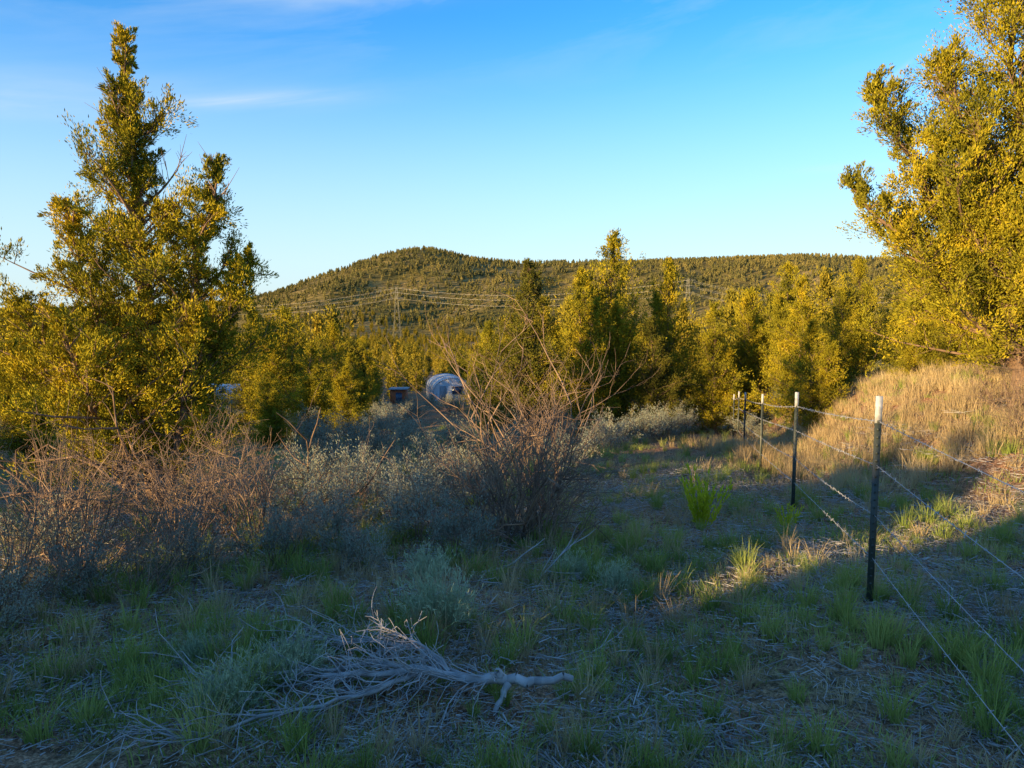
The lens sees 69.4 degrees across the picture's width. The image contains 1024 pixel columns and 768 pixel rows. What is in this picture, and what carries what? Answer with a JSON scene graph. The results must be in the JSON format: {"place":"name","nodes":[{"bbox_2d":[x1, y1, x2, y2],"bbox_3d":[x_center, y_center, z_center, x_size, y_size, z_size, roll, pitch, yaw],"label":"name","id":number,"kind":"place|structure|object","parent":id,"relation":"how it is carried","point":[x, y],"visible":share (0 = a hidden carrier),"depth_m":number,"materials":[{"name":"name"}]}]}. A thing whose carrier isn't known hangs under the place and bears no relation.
{"place":"outdoors","nodes":[
{"label":"outdoors","id":0,"kind":"place"},
{"bbox_2d":[0,358,943,464],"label":"sagebrush field","id":1,"kind":"structure","parent":0,"point":[384,417],"depth_m":23.44,"materials":[{"name":"plant"}]},
{"bbox_2d":[10,250,946,341],"bbox_3d":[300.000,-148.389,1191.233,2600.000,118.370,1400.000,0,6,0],"label":"hill","id":2,"kind":"structure","parent":0,"point":[380,285],"depth_m":836.37,"materials":[{"name":"plant"}]},
{"bbox_2d":[0,245,907,331],"bbox_3d":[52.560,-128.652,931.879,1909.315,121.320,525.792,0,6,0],"label":"hill forest","id":3,"kind":"object","parent":2,"relation":"on","point":[767,260],"visible":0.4,"depth_m":884.78,"materials":[{"name":"plant"}]},
{"bbox_2d":[0,340,1023,767],"bbox_3d":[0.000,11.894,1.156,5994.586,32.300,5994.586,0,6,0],"label":"ground","id":4,"kind":"structure","parent":0,"point":[32,756],"depth_m":4.32,"materials":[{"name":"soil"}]},
{"bbox_2d":[0,549,49,630],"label":"sagebrush","id":5,"kind":"object","parent":4,"relation":"on","point":[27,602],"visible":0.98,"depth_m":4.29,"materials":[{"name":"brown plant"}]},
{"bbox_2d":[0,308,70,464],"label":"juniper tree","id":6,"kind":"object","parent":4,"relation":"on","point":[19,436],"visible":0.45,"depth_m":21.64,"materials":[{"name":"green plant"}]},
{"bbox_2d":[0,428,75,513],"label":"dead branch","id":7,"kind":"object","parent":4,"relation":"on","point":[7,470],"visible":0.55,"depth_m":8.10,"materials":[{"name":"wood"}]},
{"bbox_2d":[0,435,127,639],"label":"bitterbrush","id":8,"kind":"object","parent":4,"relation":"on","point":[30,537],"visible":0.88,"depth_m":4.61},
{"bbox_2d":[0,482,129,576],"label":"sagebrush","id":9,"kind":"object","parent":4,"relation":"on","point":[51,540],"visible":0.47,"depth_m":5.74,"materials":[{"name":"brown plant"}]},
{"bbox_2d":[42,391,110,482],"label":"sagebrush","id":10,"kind":"object","parent":4,"relation":"on","point":[64,444],"visible":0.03,"depth_m":14.58,"materials":[{"name":"green plant"}]},
{"bbox_2d":[0,407,159,536],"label":"bitterbrush","id":11,"kind":"object","parent":4,"relation":"on","point":[51,470],"visible":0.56,"depth_m":7.52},
{"bbox_2d":[2,422,157,522],"bbox_3d":[-4.505,0.965,7.591,1.690,0.996,0.814,-2,6,-21],"label":"dead branch","id":12,"kind":"object","parent":4,"relation":"on","point":[107,476],"visible":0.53,"depth_m":7.58,"materials":[{"name":"wood"}]},
{"bbox_2d":[0,409,163,561],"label":"bitterbrush","id":13,"kind":"object","parent":4,"relation":"on","point":[60,474],"visible":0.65,"depth_m":6.36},
{"bbox_2d":[50,375,151,512],"bbox_3d":[-4.106,0.747,7.415,0.871,1.614,0.942,-4,7,-33],"label":"dead branch","id":14,"kind":"object","parent":4,"relation":"on","point":[121,440],"visible":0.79,"depth_m":7.69,"materials":[{"name":"wood"}]},
{"bbox_2d":[0,394,210,599],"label":"bitterbrush","id":15,"kind":"object","parent":4,"relation":"on","point":[84,517],"visible":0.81,"depth_m":5.37,"materials":[{"name":"plant"}]},
{"bbox_2d":[24,514,187,606],"bbox_3d":[-2.768,1.288,5.022,0.984,0.697,0.771,-2,6,-16],"label":"sagebrush","id":16,"kind":"object","parent":4,"relation":"on","point":[86,570],"visible":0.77,"depth_m":4.94,"materials":[{"name":"grey plant"}]},
{"bbox_2d":[0,468,246,603],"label":"bitterbrush","id":17,"kind":"object","parent":4,"relation":"on","point":[155,569],"visible":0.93,"depth_m":5.03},
{"bbox_2d":[19,389,263,531],"bbox_3d":[-3.415,0.831,7.327,1.751,1.521,1.897,0,6,3],"label":"bitterbrush","id":18,"kind":"object","parent":4,"relation":"on","point":[169,491],"visible":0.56,"depth_m":7.21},
{"bbox_2d":[0,19,296,505],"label":"juniper tree","id":19,"kind":"object","parent":4,"relation":"on","point":[180,356],"visible":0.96,"depth_m":8.65,"materials":[{"name":"green plant"}]},
{"bbox_2d":[95,414,213,512],"bbox_3d":[-3.977,0.928,8.335,1.402,1.187,0.763,0,6,0],"label":"dead branch","id":20,"kind":"object","parent":4,"relation":"on","point":[136,457],"visible":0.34,"depth_m":8.17,"materials":[{"name":"wood"}]},
{"bbox_2d":[55,389,289,562],"bbox_3d":[-2.769,0.861,6.012,1.751,1.521,1.897,-4,7,-35],"label":"bitterbrush","id":21,"kind":"object","parent":4,"relation":"on","point":[178,495],"visible":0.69,"depth_m":6.01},
{"bbox_2d":[127,506,243,589],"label":"sagebrush","id":22,"kind":"object","parent":4,"relation":"on","point":[195,548],"visible":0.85,"depth_m":5.42,"materials":[{"name":"green plant"}]},
{"bbox_2d":[163,623,221,668],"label":"rabbitbrush","id":23,"kind":"object","parent":4,"relation":"on","point":[191,646],"visible":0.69,"depth_m":4.04,"materials":[{"name":"green plant"}]},
{"bbox_2d":[180,647,284,720],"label":"rabbitbrush","id":24,"kind":"object","parent":4,"relation":"on","point":[228,697],"visible":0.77,"depth_m":3.36,"materials":[{"name":"green plant"}]},
{"bbox_2d":[208,309,271,434],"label":"juniper tree","id":25,"kind":"object","parent":4,"relation":"on","point":[243,392],"visible":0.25,"depth_m":35.90,"materials":[{"name":"green plant"}]},
{"bbox_2d":[116,407,365,542],"bbox_3d":[-2.643,0.935,7.159,2.228,1.504,1.801,-4,7,-36],"label":"bitterbrush","id":26,"kind":"object","parent":4,"relation":"on","point":[226,470],"visible":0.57,"depth_m":7.07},
{"bbox_2d":[153,382,373,549],"bbox_3d":[-2.186,0.754,6.418,2.015,1.616,1.860,1,6,7],"label":"bitterbrush","id":27,"kind":"object","parent":4,"relation":"on","point":[263,494],"visible":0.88,"depth_m":6.37,"materials":[{"name":"plant"}]},
{"bbox_2d":[236,371,306,449],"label":"juniper tree","id":28,"kind":"object","parent":4,"relation":"on","point":[275,420],"visible":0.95,"depth_m":19.97,"materials":[{"name":"green plant"}]},
{"bbox_2d":[212,488,343,567],"bbox_3d":[-1.801,1.194,5.689,1.043,0.771,0.838,-2,6,-18],"label":"sagebrush","id":29,"kind":"object","parent":4,"relation":"on","point":[273,536],"visible":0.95,"depth_m":5.70,"materials":[{"name":"grey plant"}]},
{"bbox_2d":[224,303,346,437],"bbox_3d":[-8.252,-0.472,30.213,6.012,5.768,5.026,-4,7,-33],"label":"juniper tree","id":30,"kind":"object","parent":4,"relation":"on","point":[279,367],"visible":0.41,"depth_m":29.73,"materials":[{"name":"green plant"}]},
{"bbox_2d":[233,614,342,698],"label":"rabbitbrush","id":31,"kind":"object","parent":4,"relation":"on","point":[296,650],"visible":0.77,"depth_m":3.64,"materials":[{"name":"green plant"}]},
{"bbox_2d":[232,429,353,506],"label":"sagebrush","id":32,"kind":"object","parent":4,"relation":"on","point":[286,475],"visible":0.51,"depth_m":8.68,"materials":[{"name":"green plant"}]},
{"bbox_2d":[251,341,349,437],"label":"juniper tree","id":33,"kind":"object","parent":4,"relation":"on","point":[310,384],"visible":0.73,"depth_m":26.88,"materials":[{"name":"green plant"}]},
{"bbox_2d":[276,407,326,517],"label":"dead branch","id":34,"kind":"object","parent":4,"relation":"on","point":[308,449],"visible":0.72,"depth_m":7.42,"materials":[{"name":"wood"}]},
{"bbox_2d":[247,444,378,526],"bbox_3d":[-1.885,1.110,7.272,1.390,1.028,1.117,-3,7,-31],"label":"sagebrush","id":35,"kind":"object","parent":4,"relation":"on","point":[335,482],"visible":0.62,"depth_m":7.29,"materials":[{"name":"green plant"}]},
{"bbox_2d":[59,586,573,767],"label":"fallen dead branch","id":36,"kind":"object","parent":4,"relation":"on","point":[410,672],"visible":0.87,"depth_m":3.44,"materials":[{"name":"grey wood"}]},
{"bbox_2d":[292,408,358,456],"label":"sagebrush","id":37,"kind":"object","parent":4,"relation":"on","point":[322,437],"visible":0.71,"depth_m":14.02,"materials":[{"name":"green plant"}]},
{"bbox_2d":[305,422,366,477],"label":"sagebrush","id":38,"kind":"object","parent":4,"relation":"on","point":[334,447],"visible":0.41,"depth_m":10.98,"materials":[{"name":"green plant"}]},
{"bbox_2d":[283,513,394,572],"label":"sagebrush","id":39,"kind":"object","parent":4,"relation":"on","point":[352,551],"visible":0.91,"depth_m":5.70,"materials":[{"name":"green plant"}]},
{"bbox_2d":[303,321,384,423],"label":"juniper tree","id":40,"kind":"object","parent":4,"relation":"on","point":[333,335],"visible":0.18,"depth_m":32.77,"materials":[{"name":"green plant"}]},
{"bbox_2d":[317,405,371,449],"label":"sagebrush","id":41,"kind":"object","parent":4,"relation":"on","point":[353,428],"visible":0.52,"depth_m":17.08,"materials":[{"name":"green plant"}]},
{"bbox_2d":[322,365,374,438],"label":"juniper tree","id":42,"kind":"object","parent":4,"relation":"on","point":[342,392],"visible":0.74,"depth_m":24.97,"materials":[{"name":"green plant"}]},
{"bbox_2d":[284,469,421,554],"bbox_3d":[-1.365,1.183,6.263,1.148,0.813,0.900,0,6,4],"label":"sagebrush","id":43,"kind":"object","parent":4,"relation":"on","point":[335,525],"visible":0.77,"depth_m":6.21,"materials":[{"name":"green plant"}]},
{"bbox_2d":[327,352,382,425],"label":"juniper tree","id":44,"kind":"object","parent":4,"relation":"on","point":[350,360],"visible":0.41,"depth_m":29.14,"materials":[{"name":"green plant"}]},
{"bbox_2d":[330,436,405,507],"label":"sagebrush","id":45,"kind":"object","parent":4,"relation":"on","point":[348,459],"visible":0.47,"depth_m":8.55,"materials":[{"name":"green plant"}]},
{"bbox_2d":[357,336,385,411],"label":"juniper tree","id":46,"kind":"object","parent":4,"relation":"on","point":[365,353],"visible":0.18,"depth_m":44.01,"materials":[{"name":"green plant"}]},
{"bbox_2d":[342,413,408,464],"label":"sagebrush","id":47,"kind":"object","parent":4,"relation":"on","point":[373,438],"visible":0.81,"depth_m":13.53,"materials":[{"name":"green plant"}]},
{"bbox_2d":[351,445,444,524],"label":"sagebrush","id":48,"kind":"object","parent":4,"relation":"on","point":[388,484],"visible":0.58,"depth_m":7.51,"materials":[{"name":"green plant"}]},
{"bbox_2d":[388,387,409,403],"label":"shed","id":49,"kind":"structure","parent":4,"relation":"on","point":[398,393],"depth_m":70.64,"materials":[{"name":"paint"}]},
{"bbox_2d":[380,408,427,453],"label":"sagebrush","id":50,"kind":"object","parent":4,"relation":"on","point":[404,430],"visible":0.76,"depth_m":16.05,"materials":[{"name":"green plant"}]},
{"bbox_2d":[381,464,465,542],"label":"sagebrush","id":51,"kind":"object","parent":4,"relation":"on","point":[399,498],"visible":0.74,"depth_m":6.73,"materials":[{"name":"green plant"}]},
{"bbox_2d":[394,420,454,471],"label":"sagebrush","id":52,"kind":"object","parent":4,"relation":"on","point":[423,445],"visible":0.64,"depth_m":12.10,"materials":[{"name":"green plant"}]},
{"bbox_2d":[393,537,458,582],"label":"rabbitbrush","id":53,"kind":"object","parent":4,"relation":"on","point":[424,558],"visible":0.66,"depth_m":5.34,"materials":[{"name":"green plant"}]},
{"bbox_2d":[384,433,471,509],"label":"sagebrush","id":54,"kind":"object","parent":4,"relation":"on","point":[432,470],"visible":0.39,"depth_m":8.39,"materials":[{"name":"green plant"}]},
{"bbox_2d":[380,554,491,631],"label":"rabbitbrush","id":55,"kind":"object","parent":4,"relation":"on","point":[428,600],"visible":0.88,"depth_m":4.27,"materials":[{"name":"green plant"}]},
{"bbox_2d":[426,373,468,400],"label":"hut","id":56,"kind":"object","parent":4,"relation":"on","point":[439,386],"visible":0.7,"depth_m":77.72,"materials":[{"name":"white metal"}]},
{"bbox_2d":[0,265,896,426],"bbox_3d":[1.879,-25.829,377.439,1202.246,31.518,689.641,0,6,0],"label":"juniper forest","id":57,"kind":"object","parent":4,"relation":"on","point":[411,360],"visible":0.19,"depth_m":79.50,"materials":[{"name":"plant"}]},
{"bbox_2d":[394,477,502,568],"bbox_3d":[-0.421,1.089,6.032,0.840,0.780,0.732,4,7,36],"label":"sagebrush","id":58,"kind":"object","parent":4,"relation":"on","point":[439,519],"visible":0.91,"depth_m":5.96,"materials":[{"name":"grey plant"}]},
{"bbox_2d":[408,439,491,489],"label":"sagebrush","id":59,"kind":"object","parent":4,"relation":"on","point":[463,464],"visible":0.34,"depth_m":10.28,"materials":[{"name":"green plant"}]},
{"bbox_2d":[432,413,503,457],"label":"sagebrush","id":60,"kind":"object","parent":4,"relation":"on","point":[453,434],"visible":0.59,"depth_m":14.49,"materials":[{"name":"green plant"}]},
{"bbox_2d":[442,432,522,507],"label":"sagebrush","id":61,"kind":"object","parent":4,"relation":"on","point":[476,474],"visible":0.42,"depth_m":8.74,"materials":[{"name":"green plant"}]},
{"bbox_2d":[456,322,509,416],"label":"juniper tree","id":62,"kind":"object","parent":4,"relation":"on","point":[477,365],"visible":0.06,"depth_m":37.84,"materials":[{"name":"green plant"}]},
{"bbox_2d":[456,320,510,418],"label":"juniper tree","id":63,"kind":"object","parent":4,"relation":"on","point":[488,330],"visible":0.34,"depth_m":31.90,"materials":[{"name":"green plant"}]},
{"bbox_2d":[470,390,504,438],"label":"juniper tree","id":64,"kind":"object","parent":4,"relation":"on","point":[486,418],"visible":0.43,"depth_m":21.09,"materials":[{"name":"green plant"}]},
{"bbox_2d":[465,416,523,470],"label":"sagebrush","id":65,"kind":"object","parent":4,"relation":"on","point":[493,451],"visible":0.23,"depth_m":12.19,"materials":[{"name":"green plant"}]},
{"bbox_2d":[366,290,630,543],"bbox_3d":[0.024,0.332,7.036,2.164,2.441,2.800,1,6,11],"label":"bitterbrush","id":66,"kind":"object","parent":4,"relation":"on","point":[543,485],"visible":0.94,"depth_m":6.84,"materials":[{"name":"plant"}]},
{"bbox_2d":[0,367,1023,767],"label":"bunchgrass","id":67,"kind":"object","parent":4,"relation":"on","point":[962,651],"visible":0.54,"depth_m":4.16,"materials":[{"name":"green plant"}]},
{"bbox_2d":[0,364,1023,767],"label":"dry bunchgrass","id":68,"kind":"object","parent":4,"relation":"on","point":[586,694],"visible":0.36,"depth_m":4.72,"materials":[{"name":"beige plant"}]},
{"bbox_2d":[0,495,1023,767],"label":"scattered sticks","id":69,"kind":"object","parent":4,"relation":"on","point":[638,651],"visible":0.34,"depth_m":3.87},
{"bbox_2d":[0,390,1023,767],"bbox_3d":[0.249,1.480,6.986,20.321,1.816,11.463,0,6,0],"label":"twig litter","id":70,"kind":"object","parent":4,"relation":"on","point":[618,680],"visible":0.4,"depth_m":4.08,"materials":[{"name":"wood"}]},
{"bbox_2d":[381,384,652,553],"bbox_3d":[-0.151,0.794,6.587,2.086,1.673,1.926,-4,7,-33],"label":"bitterbrush","id":71,"kind":"object","parent":4,"relation":"on","point":[505,504],"visible":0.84,"depth_m":6.63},
{"bbox_2d":[452,258,603,433],"bbox_3d":[0.048,-0.830,20.647,3.978,5.467,4.267,3,6,28],"label":"juniper tree","id":72,"kind":"object","parent":4,"relation":"on","point":[528,286],"visible":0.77,"depth_m":20.68,"materials":[{"name":"green plant"}]},
{"bbox_2d":[423,407,642,551],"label":"bitterbrush","id":73,"kind":"object","parent":4,"relation":"on","point":[555,509],"visible":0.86,"depth_m":6.53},
{"bbox_2d":[427,353,643,544],"bbox_3d":[0.191,0.804,7.167,2.272,2.362,2.088,-5,8,-42],"label":"bitterbrush","id":74,"kind":"object","parent":4,"relation":"on","point":[551,463],"visible":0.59,"depth_m":7.12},
{"bbox_2d":[500,295,575,425],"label":"juniper tree","id":75,"kind":"object","parent":4,"relation":"on","point":[555,338],"visible":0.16,"depth_m":30.81,"materials":[{"name":"green plant"}]},
{"bbox_2d":[419,341,667,509],"bbox_3d":[0.299,0.491,8.482,2.921,2.046,2.110,1,6,9],"label":"bitterbrush","id":76,"kind":"object","parent":4,"relation":"on","point":[551,447],"visible":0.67,"depth_m":8.38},
{"bbox_2d":[530,422,601,475],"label":"sagebrush","id":77,"kind":"object","parent":4,"relation":"on","point":[576,453],"visible":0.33,"depth_m":11.31,"materials":[{"name":"green plant"}]},
{"bbox_2d":[549,547,593,579],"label":"rabbitbrush","id":78,"kind":"object","parent":4,"relation":"on","point":[576,568],"visible":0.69,"depth_m":5.55,"materials":[{"name":"green plant"}]},
{"bbox_2d":[535,265,629,433],"bbox_3d":[2.279,-0.941,23.187,2.935,5.553,2.801,3,7,32],"label":"juniper tree","id":79,"kind":"object","parent":4,"relation":"on","point":[582,342],"visible":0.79,"depth_m":22.97,"materials":[{"name":"green plant"}]},
{"bbox_2d":[567,409,631,454],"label":"sagebrush","id":80,"kind":"object","parent":4,"relation":"on","point":[598,436],"visible":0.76,"depth_m":15.09,"materials":[{"name":"green plant"}]},
{"bbox_2d":[576,407,642,449],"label":"sagebrush","id":81,"kind":"object","parent":4,"relation":"on","point":[612,424],"visible":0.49,"depth_m":17.64,"materials":[{"name":"grey plant"}]},
{"bbox_2d":[591,556,640,591],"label":"rabbitbrush","id":82,"kind":"object","parent":4,"relation":"on","point":[616,578],"visible":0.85,"depth_m":5.33,"materials":[{"name":"green plant"}]},
{"bbox_2d":[542,227,698,433],"bbox_3d":[3.273,-1.210,24.066,4.447,7.774,5.522,4,7,37],"label":"juniper tree","id":83,"kind":"object","parent":4,"relation":"on","point":[615,310],"visible":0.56,"depth_m":24.05,"materials":[{"name":"green plant"}]},
{"bbox_2d":[614,403,670,442],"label":"sagebrush","id":84,"kind":"object","parent":4,"relation":"on","point":[648,423],"visible":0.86,"depth_m":19.12,"materials":[{"name":"grey plant"}]},
{"bbox_2d":[611,315,696,434],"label":"juniper tree","id":85,"kind":"object","parent":4,"relation":"on","point":[663,367],"visible":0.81,"depth_m":22.98,"materials":[{"name":"green plant"}]},
{"bbox_2d":[628,256,707,429],"bbox_3d":[5.221,-1.248,25.564,3.366,6.323,3.528,-5,7,-40],"label":"juniper tree","id":86,"kind":"object","parent":4,"relation":"on","point":[661,300],"visible":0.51,"depth_m":25.18,"materials":[{"name":"green plant"}]},
{"bbox_2d":[678,461,733,527],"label":"green leafy plant","id":87,"kind":"object","parent":4,"relation":"on","point":[702,499],"visible":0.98,"depth_m":7.33,"materials":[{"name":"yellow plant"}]},
{"bbox_2d":[672,300,779,433],"bbox_3d":[6.639,-0.424,23.928,2.790,4.655,3.824,-3,7,-32],"label":"juniper tree","id":88,"kind":"object","parent":4,"relation":"on","point":[719,381],"visible":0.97,"depth_m":23.92,"materials":[{"name":"green plant"}]},
{"bbox_2d":[676,284,782,429],"bbox_3d":[7.766,-0.835,26.386,4.395,5.481,3.674,1,6,14],"label":"juniper tree","id":89,"kind":"object","parent":4,"relation":"on","point":[753,334],"visible":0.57,"depth_m":25.62,"materials":[{"name":"green plant"}]},
{"bbox_2d":[736,260,834,397],"bbox_3d":[9.380,-1.421,24.870,3.687,5.472,3.078,5,7,41],"label":"juniper tree","id":90,"kind":"object","parent":4,"relation":"on","point":[785,285],"visible":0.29,"depth_m":24.64,"materials":[{"name":"green plant"}]},
{"bbox_2d":[746,273,829,426],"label":"juniper tree","id":91,"kind":"object","parent":4,"relation":"on","point":[794,328],"visible":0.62,"depth_m":19.51,"materials":[{"name":"green plant"}]},
{"bbox_2d":[773,502,803,529],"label":"green leafy plant","id":92,"kind":"object","parent":4,"relation":"on","point":[788,516],"visible":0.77,"depth_m":7.36,"materials":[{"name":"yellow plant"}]},
{"bbox_2d":[769,318,862,431],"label":"juniper tree","id":93,"kind":"object","parent":4,"relation":"on","point":[815,393],"visible":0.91,"depth_m":16.43,"materials":[{"name":"green plant"}]},
{"bbox_2d":[784,286,889,398],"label":"juniper tree","id":94,"kind":"object","parent":4,"relation":"on","point":[851,342],"visible":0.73,"depth_m":18.25,"materials":[{"name":"green plant"}]},
{"bbox_2d":[686,357,1023,492],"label":"tall dry grass","id":95,"kind":"structure","parent":4,"relation":"on","point":[940,377],"depth_m":11.91,"materials":[{"name":"plant"}]},
{"bbox_2d":[809,254,903,376],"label":"juniper tree","id":96,"kind":"object","parent":4,"relation":"on","point":[858,267],"visible":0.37,"depth_m":20.70,"materials":[{"name":"green plant"}]},
{"bbox_2d":[728,391,1023,754],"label":"barbed wire fence","id":97,"kind":"object","parent":4,"relation":"on","point":[876,467],"visible":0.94,"depth_m":4.70,"materials":[{"name":"metal"}]},
{"bbox_2d":[871,253,943,372],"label":"juniper tree","id":98,"kind":"object","parent":4,"relation":"on","point":[894,298],"visible":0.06,"depth_m":21.88,"materials":[{"name":"green plant"}]},
{"bbox_2d":[871,290,954,379],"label":"juniper tree","id":99,"kind":"object","parent":4,"relation":"on","point":[909,367],"visible":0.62,"depth_m":14.46,"materials":[{"name":"green plant"}]},
{"bbox_2d":[887,294,965,371],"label":"juniper tree","id":100,"kind":"object","parent":4,"relation":"on","point":[938,359],"visible":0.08,"depth_m":16.98,"materials":[{"name":"green plant"}]},
{"bbox_2d":[835,0,1023,390],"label":"juniper tree","id":101,"kind":"object","parent":4,"relation":"on","point":[971,205],"visible":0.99,"depth_m":11.23,"materials":[{"name":"green plant"}]},
{"bbox_2d":[929,267,1010,370],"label":"juniper tree","id":102,"kind":"object","parent":4,"relation":"on","point":[956,350],"visible":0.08,"depth_m":14.96,"materials":[{"name":"green plant"}]},
{"bbox_2d":[959,338,1023,415],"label":"bitterbrush","id":103,"kind":"object","parent":4,"relation":"on","point":[1011,384],"visible":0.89,"depth_m":10.65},
{"bbox_2d":[967,363,1023,439],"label":"bitterbrush","id":104,"kind":"object","parent":4,"relation":"on","point":[1011,425],"visible":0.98,"depth_m":9.73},
{"bbox_2d":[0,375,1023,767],"bbox_3d":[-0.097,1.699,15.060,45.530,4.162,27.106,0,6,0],"label":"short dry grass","id":105,"kind":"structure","parent":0,"point":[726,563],"depth_m":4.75,"materials":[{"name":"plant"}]},
{"bbox_2d":[0,0,1023,307],"label":"sky","id":106,"kind":"structure","parent":0,"point":[353,130],"materials":[{"name":"blue"}]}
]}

